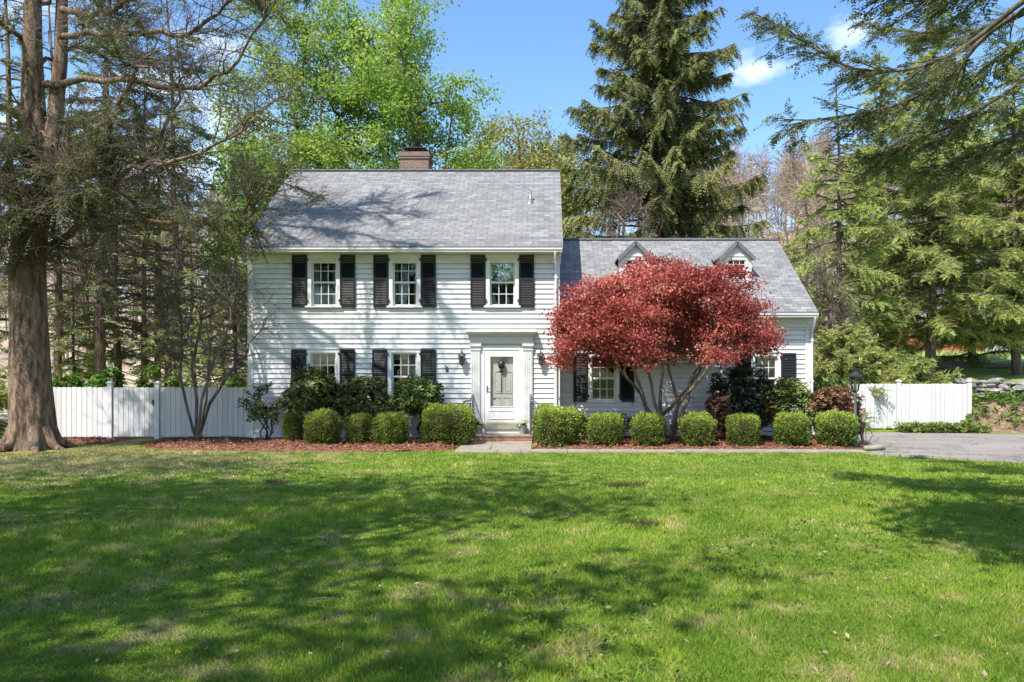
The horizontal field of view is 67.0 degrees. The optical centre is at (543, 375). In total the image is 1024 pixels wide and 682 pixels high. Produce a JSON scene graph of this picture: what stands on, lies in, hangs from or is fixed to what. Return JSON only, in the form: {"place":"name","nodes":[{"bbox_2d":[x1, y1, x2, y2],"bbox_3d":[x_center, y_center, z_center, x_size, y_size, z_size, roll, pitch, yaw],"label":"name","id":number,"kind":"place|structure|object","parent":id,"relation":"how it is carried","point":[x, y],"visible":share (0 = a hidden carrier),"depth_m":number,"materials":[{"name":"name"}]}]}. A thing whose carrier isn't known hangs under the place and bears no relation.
{"place":"outdoors","nodes":[
{"label":"outdoors","id":0,"kind":"place"},
{"bbox_2d":[0,365,7,440],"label":"evergreen bush","id":1,"kind":"object","parent":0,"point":[3,396],"visible":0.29,"depth_m":20.50,"materials":[{"name":"green plant"}]},
{"bbox_2d":[0,371,247,437],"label":"woodland floor","id":2,"kind":"structure","parent":0,"point":[130,377],"depth_m":45.20,"materials":[{"name":"brown plant"}]},
{"bbox_2d":[0,0,92,346],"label":"pine tree","id":3,"kind":"object","parent":2,"relation":"on","point":[8,79],"visible":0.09,"depth_m":27.89,"materials":[{"name":"green plant"}]},
{"bbox_2d":[0,1,124,382],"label":"pine tree","id":4,"kind":"object","parent":2,"relation":"on","point":[58,342],"visible":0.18,"depth_m":26.34,"materials":[{"name":"green plant"}]},
{"bbox_2d":[7,94,180,367],"bbox_3d":[-18.184,-4.906,31.270,6.218,13.492,5.996,0,0,37],"label":"budding tree","id":5,"kind":"object","parent":2,"relation":"on","point":[84,238],"visible":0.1,"depth_m":30.99,"materials":[{"name":"green plant"}]},
{"bbox_2d":[47,2,193,378],"bbox_3d":[-15.414,-6.756,27.039,5.668,17.009,4.747,0,0,32],"label":"pine tree","id":6,"kind":"object","parent":2,"relation":"on","point":[99,349],"visible":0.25,"depth_m":26.96,"materials":[{"name":"green plant"}]},
{"bbox_2d":[131,365,162,423],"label":"hedge shrub","id":7,"kind":"object","parent":2,"relation":"on","point":[150,371],"visible":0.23,"depth_m":23.59,"materials":[{"name":"green plant"}]},
{"bbox_2d":[79,96,246,375],"bbox_3d":[-15.755,-4.861,31.960,6.988,13.402,6.378,0,0,0],"label":"budding tree","id":8,"kind":"object","parent":2,"relation":"on","point":[190,246],"visible":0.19,"depth_m":31.45,"materials":[{"name":"green plant"}]},
{"bbox_2d":[106,0,247,373],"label":"pine tree","id":9,"kind":"object","parent":2,"relation":"on","point":[192,276],"visible":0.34,"depth_m":28.79,"materials":[{"name":"green plant"}]},
{"bbox_2d":[217,373,247,409],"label":"hedge shrub","id":10,"kind":"object","parent":2,"relation":"on","point":[230,384],"visible":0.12,"depth_m":23.30,"materials":[{"name":"green plant"}]},
{"bbox_2d":[0,231,968,371],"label":"hill","id":11,"kind":"structure","parent":0,"point":[3,358],"depth_m":71.91,"materials":[{"name":"brown plant"}]},
{"bbox_2d":[194,0,409,267],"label":"maple tree","id":12,"kind":"object","parent":11,"relation":"on","point":[305,33],"visible":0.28,"depth_m":35.73,"materials":[{"name":"green plant"}]},
{"bbox_2d":[0,124,1023,368],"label":"bare woods","id":13,"kind":"object","parent":11,"relation":"on","point":[790,188],"visible":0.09,"depth_m":77.47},
{"bbox_2d":[0,415,1023,681],"bbox_3d":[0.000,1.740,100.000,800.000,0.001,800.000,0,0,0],"label":"lawn","id":14,"kind":"structure","parent":0,"point":[134,443],"depth_m":6.77,"materials":[{"name":"plant"}]},
{"bbox_2d":[0,58,66,353],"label":"pine tree","id":15,"kind":"object","parent":14,"relation":"on","point":[49,301],"visible":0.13,"depth_m":25.62,"materials":[{"name":"green plant"}]},
{"bbox_2d":[52,370,87,387],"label":"hedge shrub","id":16,"kind":"object","parent":14,"relation":"on","point":[76,381],"visible":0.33,"depth_m":23.30,"materials":[{"name":"green plant"}]},
{"bbox_2d":[50,257,105,385],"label":"hemlock tree","id":17,"kind":"object","parent":14,"relation":"on","point":[74,368],"visible":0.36,"depth_m":26.93,"materials":[{"name":"green plant"}]},
{"bbox_2d":[68,438,132,444],"bbox_3d":[-13.330,1.730,20.160,4.340,0.120,2.520,0,0,0],"label":"mulch bed","id":18,"kind":"object","parent":14,"relation":"on","point":[85,442],"visible":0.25,"depth_m":20.18,"materials":[{"name":"brown wood"}]},
{"bbox_2d":[63,250,138,387],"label":"hemlock tree","id":19,"kind":"object","parent":14,"relation":"on","point":[109,360],"visible":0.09,"depth_m":29.94,"materials":[{"name":"green plant"}]},
{"bbox_2d":[82,366,127,387],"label":"hedge shrub","id":20,"kind":"object","parent":14,"relation":"on","point":[97,381],"visible":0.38,"depth_m":23.29,"materials":[{"name":"green plant"}]},
{"bbox_2d":[47,40,189,387],"bbox_3d":[-16.209,-5.760,29.188,5.196,15.002,4.328,0,0,-28],"label":"pine tree","id":21,"kind":"object","parent":14,"relation":"on","point":[116,349],"visible":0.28,"depth_m":28.91,"materials":[{"name":"green plant"}]},
{"bbox_2d":[82,70,196,386],"bbox_3d":[-15.048,-5.010,28.729,4.677,13.501,3.895,0,0,32],"label":"pine tree","id":22,"kind":"object","parent":14,"relation":"on","point":[142,303],"visible":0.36,"depth_m":28.82,"materials":[{"name":"green plant"}]},
{"bbox_2d":[53,381,247,438],"bbox_3d":[-11.126,0.963,21.400,6.192,1.655,0.164,0,0,0],"label":"fence","id":23,"kind":"object","parent":14,"relation":"on","point":[110,410],"visible":0.71,"depth_m":21.39,"materials":[{"name":"white paint"}]},
{"bbox_2d":[95,89,207,381],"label":"pine tree","id":24,"kind":"object","parent":14,"relation":"on","point":[129,347],"visible":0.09,"depth_m":33.19,"materials":[{"name":"green plant"}]},
{"bbox_2d":[131,252,197,389],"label":"hemlock tree","id":25,"kind":"object","parent":14,"relation":"on","point":[163,377],"visible":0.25,"depth_m":27.86,"materials":[{"name":"green plant"}]},
{"bbox_2d":[0,0,348,452],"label":"hemlock tree","id":26,"kind":"object","parent":14,"relation":"on","point":[43,141],"visible":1,"depth_m":17.28,"materials":[{"name":"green plant"}]},
{"bbox_2d":[165,369,203,387],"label":"hedge shrub","id":27,"kind":"object","parent":14,"relation":"on","point":[171,378],"visible":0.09,"depth_m":23.20,"materials":[{"name":"green plant"}]},
{"bbox_2d":[149,148,233,384],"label":"pine tree","id":28,"kind":"object","parent":14,"relation":"on","point":[193,283],"visible":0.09,"depth_m":35.87,"materials":[{"name":"green plant"}]},
{"bbox_2d":[178,266,239,414],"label":"hemlock tree","id":29,"kind":"object","parent":14,"relation":"on","point":[217,366],"visible":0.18,"depth_m":26.96,"materials":[{"name":"green plant"}]},
{"bbox_2d":[201,246,247,386],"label":"hemlock tree","id":30,"kind":"object","parent":14,"relation":"on","point":[232,326],"visible":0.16,"depth_m":30.92,"materials":[{"name":"green plant"}]},
{"bbox_2d":[182,134,313,344],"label":"maple tree","id":31,"kind":"object","parent":14,"relation":"on","point":[259,158],"visible":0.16,"depth_m":32.35,"materials":[{"name":"green plant"}]},
{"bbox_2d":[288,0,513,168],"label":"maple tree","id":32,"kind":"object","parent":14,"relation":"on","point":[387,83],"visible":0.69,"depth_m":34.11,"materials":[{"name":"green plant"}]},
{"bbox_2d":[0,435,863,451],"bbox_3d":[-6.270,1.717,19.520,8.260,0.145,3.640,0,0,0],"label":"mulch bed","id":33,"kind":"object","parent":14,"relation":"on","point":[302,449],"visible":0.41,"depth_m":18.26,"materials":[{"name":"brown wood"}]},
{"bbox_2d":[138,258,288,437],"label":"bare tree","id":34,"kind":"object","parent":33,"relation":"on","point":[197,430],"visible":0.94,"depth_m":20.41,"materials":[{"name":"brown plant"}]},
{"bbox_2d":[236,380,283,439],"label":"rhododendron","id":35,"kind":"object","parent":33,"relation":"on","point":[258,411],"visible":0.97,"depth_m":20.13,"materials":[{"name":"green plant"}]},
{"bbox_2d":[281,411,305,440],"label":"boxwood","id":36,"kind":"object","parent":33,"relation":"on","point":[292,427],"visible":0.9,"depth_m":19.88,"materials":[{"name":"green plant"}]},
{"bbox_2d":[273,363,343,438],"bbox_3d":[-6.018,0.715,20.067,1.843,2.081,1.628,0,0,0],"label":"rhododendron","id":37,"kind":"object","parent":33,"relation":"on","point":[312,389],"visible":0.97,"depth_m":19.75,"materials":[{"name":"green plant"}]},
{"bbox_2d":[302,407,344,444],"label":"boxwood","id":38,"kind":"object","parent":33,"relation":"on","point":[323,428],"visible":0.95,"depth_m":18.73,"materials":[{"name":"green plant"}]},
{"bbox_2d":[344,412,376,443],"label":"boxwood","id":39,"kind":"object","parent":33,"relation":"on","point":[359,428],"visible":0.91,"depth_m":19.06,"materials":[{"name":"green plant"}]},
{"bbox_2d":[328,373,395,437],"bbox_3d":[-4.711,0.842,20.112,1.904,1.847,1.462,0,0,0],"label":"rhododendron","id":40,"kind":"object","parent":33,"relation":"on","point":[359,387],"visible":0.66,"depth_m":19.74,"materials":[{"name":"green plant"}]},
{"bbox_2d":[369,411,410,444],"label":"boxwood","id":41,"kind":"object","parent":33,"relation":"on","point":[391,429],"visible":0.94,"depth_m":18.74,"materials":[{"name":"green plant"}]},
{"bbox_2d":[385,374,446,439],"bbox_3d":[-3.349,0.854,20.176,1.594,1.816,1.640,0,0,0],"label":"rhododendron","id":42,"kind":"object","parent":33,"relation":"on","point":[413,394],"visible":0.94,"depth_m":19.74,"materials":[{"name":"green plant"}]},
{"bbox_2d":[417,402,478,445],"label":"boxwood","id":43,"kind":"object","parent":33,"relation":"on","point":[454,423],"visible":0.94,"depth_m":19.05,"materials":[{"name":"green plant"}]},
{"bbox_2d":[0,482,990,681],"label":"clover","id":44,"kind":"object","parent":14,"relation":"on","point":[503,669],"visible":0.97,"depth_m":6.57,"materials":[{"name":"green plant"}]},
{"bbox_2d":[470,433,532,440],"bbox_3d":[-1.130,1.657,20.590,1.670,0.205,0.730,0,0,0],"label":"front step","id":45,"kind":"object","parent":14,"relation":"on","point":[503,437],"visible":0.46,"depth_m":20.24,"materials":[{"name":"red brick"}]},
{"bbox_2d":[516,419,528,433],"bbox_3d":[-0.578,1.345,20.633,0.362,0.418,0.365,0,0,0],"label":"flower pot","id":46,"kind":"object","parent":45,"relation":"on","point":[522,425],"visible":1,"depth_m":20.55,"materials":[{"name":"white ceramic"}]},
{"bbox_2d":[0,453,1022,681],"bbox_3d":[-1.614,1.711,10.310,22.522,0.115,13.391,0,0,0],"label":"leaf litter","id":47,"kind":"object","parent":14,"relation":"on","point":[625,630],"visible":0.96,"depth_m":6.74,"materials":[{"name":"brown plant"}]},
{"bbox_2d":[451,107,592,237],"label":"budding tree","id":48,"kind":"object","parent":14,"relation":"on","point":[519,153],"visible":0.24,"depth_m":43.16,"materials":[{"name":"green plant"}]},
{"bbox_2d":[240,147,818,439],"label":"house","id":49,"kind":"structure","parent":14,"relation":"on","point":[450,280],"depth_m":21.06,"materials":[{"name":"white paint"}]},
{"bbox_2d":[305,348,340,388],"bbox_3d":[-5.989,-0.017,21.041,0.991,1.484,0.293,0,0,0],"label":"window","id":50,"kind":"structure","parent":49,"relation":"in","point":[315,356],"depth_m":20.95,"materials":[{"name":"white paint"}]},
{"bbox_2d":[305,254,341,307],"bbox_3d":[-5.973,-2.582,21.041,0.980,1.462,0.293,0,0,0],"label":"window","id":51,"kind":"structure","parent":49,"relation":"in","point":[313,282],"depth_m":20.98,"materials":[{"name":"white paint"}]},
{"bbox_2d":[386,348,421,397],"bbox_3d":[-3.793,-0.017,21.041,0.991,1.484,0.293,0,0,0],"label":"window","id":52,"kind":"structure","parent":49,"relation":"in","point":[413,357],"depth_m":20.98,"materials":[{"name":"white paint"}]},
{"bbox_2d":[387,254,421,307],"bbox_3d":[-3.777,-2.582,21.041,0.959,1.462,0.293,0,0,0],"label":"window","id":53,"kind":"structure","parent":49,"relation":"in","point":[393,267],"depth_m":20.95,"materials":[{"name":"white paint"}]},
{"bbox_2d":[490,357,512,405],"bbox_3d":[-1.147,0.357,21.006,0.964,2.166,0.218,0,0,0],"label":"inner door","id":54,"kind":"structure","parent":49,"relation":"in","point":[501,368],"depth_m":21.07,"materials":[{"name":"white wood"}]},
{"bbox_2d":[485,350,518,421],"bbox_3d":[-1.147,0.309,20.947,0.924,2.010,0.117,0,0,0],"label":"storm door","id":55,"kind":"structure","parent":49,"relation":"in","point":[492,413],"depth_m":20.97,"materials":[{"name":"white paint"}]},
{"bbox_2d":[484,254,520,307],"bbox_3d":[-1.130,-2.582,20.997,0.991,1.462,0.205,0,0,0],"label":"window","id":56,"kind":"structure","parent":49,"relation":"in","point":[515,281],"depth_m":20.95,"materials":[{"name":"white paint"}]},
{"bbox_2d":[586,351,620,401],"bbox_3d":[1.677,0.029,21.791,0.978,1.423,0.293,0,0,0],"label":"window","id":57,"kind":"structure","parent":49,"relation":"in","point":[591,398],"depth_m":21.70,"materials":[{"name":"white paint"}]},
{"bbox_2d":[751,351,781,401],"bbox_3d":[6.237,0.029,21.791,0.933,1.423,0.293,0,0,0],"label":"window","id":58,"kind":"structure","parent":49,"relation":"in","point":[776,364],"depth_m":21.77,"materials":[{"name":"white paint"}]},
{"bbox_2d":[513,136,598,237],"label":"budding tree","id":59,"kind":"object","parent":14,"relation":"on","point":[570,205],"visible":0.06,"depth_m":44.79,"materials":[{"name":"green plant"}]},
{"bbox_2d":[584,170,676,237],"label":"bare tree","id":60,"kind":"object","parent":14,"relation":"on","point":[626,209],"visible":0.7,"depth_m":29.52,"materials":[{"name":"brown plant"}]},
{"bbox_2d":[454,441,869,452],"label":"walkway","id":61,"kind":"structure","parent":14,"relation":"on","point":[498,446],"depth_m":17.71,"materials":[{"name":"grey concrete"}]},
{"bbox_2d":[555,0,772,238],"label":"spruce tree","id":62,"kind":"object","parent":14,"relation":"on","point":[669,68],"visible":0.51,"depth_m":31.91,"materials":[{"name":"green plant"}]},
{"bbox_2d":[534,437,863,449],"bbox_3d":[3.880,1.723,19.870,8.260,0.134,3.640,0,0,0],"label":"mulch bed","id":63,"kind":"object","parent":14,"relation":"on","point":[654,446],"visible":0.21,"depth_m":18.43,"materials":[{"name":"brown wood"}]},
{"bbox_2d":[531,402,553,441],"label":"boxwood","id":64,"kind":"object","parent":63,"relation":"on","point":[543,405],"visible":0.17,"depth_m":19.61,"materials":[{"name":"green plant"}]},
{"bbox_2d":[526,404,583,446],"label":"boxwood","id":65,"kind":"object","parent":63,"relation":"on","point":[556,425],"visible":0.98,"depth_m":18.51,"materials":[{"name":"green plant"}]},
{"bbox_2d":[573,410,589,438],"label":"rhododendron","id":66,"kind":"object","parent":63,"relation":"on","point":[584,418],"visible":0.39,"depth_m":20.40,"materials":[{"name":"green plant"}]},
{"bbox_2d":[585,412,625,446],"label":"boxwood","id":67,"kind":"object","parent":63,"relation":"on","point":[606,428],"visible":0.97,"depth_m":18.55,"materials":[{"name":"green plant"}]},
{"bbox_2d":[591,411,634,433],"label":"rhododendron","id":68,"kind":"object","parent":63,"relation":"on","point":[628,421],"visible":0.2,"depth_m":20.55,"materials":[{"name":"green plant"}]},
{"bbox_2d":[629,411,668,445],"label":"boxwood","id":69,"kind":"object","parent":63,"relation":"on","point":[649,428],"visible":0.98,"depth_m":18.54,"materials":[{"name":"green plant"}]},
{"bbox_2d":[535,250,792,441],"bbox_3d":[2.954,-0.706,19.679,6.698,4.866,4.732,0,0,0],"label":"red maple","id":70,"kind":"object","parent":63,"relation":"on","point":[656,301],"visible":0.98,"depth_m":18.85,"materials":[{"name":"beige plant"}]},
{"bbox_2d":[676,410,717,445],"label":"boxwood","id":71,"kind":"object","parent":63,"relation":"on","point":[696,429],"visible":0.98,"depth_m":18.52,"materials":[{"name":"green plant"}]},
{"bbox_2d":[702,391,775,439],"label":"pieris shrub","id":72,"kind":"object","parent":63,"relation":"on","point":[724,411],"visible":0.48,"depth_m":19.76,"materials":[{"name":"red plant"}]},
{"bbox_2d":[706,361,775,426],"bbox_3d":[5.231,0.693,20.641,1.970,2.166,1.764,0,0,0],"label":"holly bush","id":73,"kind":"object","parent":63,"relation":"on","point":[754,401],"visible":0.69,"depth_m":20.27,"materials":[{"name":"green plant"}]},
{"bbox_2d":[724,412,761,446],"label":"boxwood","id":74,"kind":"object","parent":63,"relation":"on","point":[742,429],"visible":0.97,"depth_m":18.53,"materials":[{"name":"green plant"}]},
{"bbox_2d":[762,377,820,433],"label":"rhododendron","id":75,"kind":"object","parent":63,"relation":"on","point":[801,403],"visible":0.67,"depth_m":20.01,"materials":[{"name":"green plant"}]},
{"bbox_2d":[772,411,814,446],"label":"boxwood","id":76,"kind":"object","parent":63,"relation":"on","point":[790,428],"visible":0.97,"depth_m":18.52,"materials":[{"name":"green plant"}]},
{"bbox_2d":[813,373,853,417],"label":"rhododendron","id":77,"kind":"object","parent":63,"relation":"on","point":[831,381],"visible":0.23,"depth_m":22.29,"materials":[{"name":"green plant"}]},
{"bbox_2d":[805,384,862,424],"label":"pieris shrub","id":78,"kind":"object","parent":63,"relation":"on","point":[826,393],"visible":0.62,"depth_m":19.77,"materials":[{"name":"red plant"}]},
{"bbox_2d":[814,409,860,446],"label":"boxwood","id":79,"kind":"object","parent":63,"relation":"on","point":[840,428],"visible":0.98,"depth_m":18.45,"materials":[{"name":"green plant"}]},
{"bbox_2d":[848,368,864,445],"bbox_3d":[7.685,0.770,19.000,0.408,1.940,0.294,0,0,0],"label":"lamp post","id":80,"kind":"object","parent":63,"relation":"on","point":[854,374],"visible":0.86,"depth_m":18.97,"materials":[{"name":"grey metal"}]},
{"bbox_2d":[847,400,871,445],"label":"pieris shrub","id":81,"kind":"object","parent":63,"relation":"on","point":[860,413],"visible":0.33,"depth_m":19.27,"materials":[{"name":"plant"}]},
{"bbox_2d":[782,180,833,335],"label":"hemlock tree","id":82,"kind":"object","parent":14,"relation":"on","point":[793,243],"visible":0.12,"depth_m":40.06,"materials":[{"name":"green plant"}]},
{"bbox_2d":[795,223,872,386],"bbox_3d":[10.302,-1.837,27.989,3.081,7.355,3.309,0,0,33],"label":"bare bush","id":83,"kind":"object","parent":14,"relation":"on","point":[829,299],"visible":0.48,"depth_m":27.75,"materials":[{"name":"green plant"}]},
{"bbox_2d":[792,70,911,394],"bbox_3d":[12.106,-5.257,31.185,5.518,14.006,5.912,0,0,0],"label":"hemlock tree","id":84,"kind":"object","parent":14,"relation":"on","point":[841,235],"visible":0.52,"depth_m":30.57,"materials":[{"name":"green plant"}]},
{"bbox_2d":[813,317,905,430],"bbox_3d":[10.012,0.234,26.760,4.807,4.452,4.338,0,0,41],"label":"evergreen bush","id":85,"kind":"object","parent":14,"relation":"on","point":[835,354],"visible":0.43,"depth_m":26.08,"materials":[{"name":"green plant"}]},
{"bbox_2d":[831,343,911,424],"bbox_3d":[11.730,0.554,27.284,3.418,3.508,3.788,0,0,0],"label":"evergreen bush","id":86,"kind":"object","parent":14,"relation":"on","point":[890,371],"visible":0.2,"depth_m":27.12,"materials":[{"name":"green plant"}]},
{"bbox_2d":[734,0,1023,206],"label":"hemlock tree","id":87,"kind":"object","parent":14,"relation":"on","point":[910,139],"visible":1,"depth_m":9.64,"materials":[{"name":"green plant"}]},
{"bbox_2d":[805,48,971,358],"bbox_3d":[16.783,-7.184,37.868,7.876,17.854,8.973,0,0,31],"label":"hemlock tree","id":88,"kind":"object","parent":14,"relation":"on","point":[881,90],"visible":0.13,"depth_m":37.69,"materials":[{"name":"green plant"}]},
{"bbox_2d":[849,379,972,427],"bbox_3d":[12.460,0.952,25.379,4.869,1.676,2.220,0,0,-32],"label":"fence","id":89,"kind":"object","parent":14,"relation":"on","point":[943,403],"visible":0.68,"depth_m":24.99,"materials":[{"name":"white paint"}]},
{"bbox_2d":[886,352,964,414],"bbox_3d":[13.731,0.691,27.812,3.350,3.103,3.023,0,0,-25],"label":"evergreen bush","id":90,"kind":"object","parent":14,"relation":"on","point":[924,364],"visible":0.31,"depth_m":27.52,"materials":[{"name":"green plant"}]},
{"bbox_2d":[892,420,992,433],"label":"ground cover","id":91,"kind":"object","parent":14,"relation":"on","point":[937,427],"visible":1,"depth_m":23.50,"materials":[{"name":"green plant"}]},
{"bbox_2d":[0,0,1023,296],"label":"sky","id":92,"kind":"structure","parent":0,"point":[535,50],"materials":[{"name":"blue"}]},
{"bbox_2d":[811,432,1023,462],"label":"driveway","id":93,"kind":"structure","parent":0,"point":[1008,447],"depth_m":19.51,"materials":[{"name":"grey asphalt"}]},
{"bbox_2d":[864,444,885,450],"bbox_3d":[7.721,1.670,17.969,0.619,0.145,0.218,0,0,-17],"label":"edging stone","id":94,"kind":"object","parent":93,"relation":"on","point":[874,447],"visible":0.98,"depth_m":17.89,"materials":[{"name":"grey stone"}]},
{"bbox_2d":[869,453,1023,462],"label":"kerb","id":95,"kind":"structure","parent":93,"relation":"on","point":[937,457],"depth_m":16.18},
{"bbox_2d":[813,350,1023,386],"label":"lawn","id":96,"kind":"structure","parent":0,"point":[978,374],"depth_m":34.88,"materials":[{"name":"green plant"}]},
{"bbox_2d":[833,0,1023,373],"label":"hemlock tree","id":97,"kind":"object","parent":96,"relation":"on","point":[945,254],"visible":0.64,"depth_m":31.34,"materials":[{"name":"green plant"}]},
{"bbox_2d":[888,297,984,350],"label":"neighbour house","id":98,"kind":"structure","parent":96,"relation":"on","point":[950,349],"depth_m":52.00,"materials":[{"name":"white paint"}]},
{"bbox_2d":[915,58,1023,368],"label":"hemlock tree","id":99,"kind":"object","parent":96,"relation":"on","point":[971,358],"visible":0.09,"depth_m":39.37,"materials":[{"name":"green plant"}]},
{"bbox_2d":[936,40,1023,375],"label":"hemlock tree","id":100,"kind":"object","parent":96,"relation":"on","point":[1014,190],"visible":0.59,"depth_m":32.82,"materials":[{"name":"green plant"}]},
{"bbox_2d":[969,102,1023,354],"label":"hemlock tree","id":101,"kind":"object","parent":96,"relation":"on","point":[990,347],"visible":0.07,"depth_m":35.60,"materials":[{"name":"green plant"}]},
{"bbox_2d":[886,362,1023,366],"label":"gravel path","id":102,"kind":"structure","parent":0,"point":[958,364],"depth_m":38.90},
{"bbox_2d":[962,387,1023,432],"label":"bank","id":103,"kind":"structure","parent":0,"point":[1003,409],"depth_m":24.83,"materials":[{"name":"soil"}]},
{"bbox_2d":[952,377,1023,401],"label":"stone wall","id":104,"kind":"structure","parent":103,"relation":"on","point":[1017,387],"depth_m":27.09,"materials":[{"name":"grey stone"}]},
{"bbox_2d":[960,390,1023,428],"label":"bank plants","id":105,"kind":"object","parent":103,"relation":"on","point":[1002,399],"visible":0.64,"depth_m":25.34,"materials":[{"name":"green plant"}]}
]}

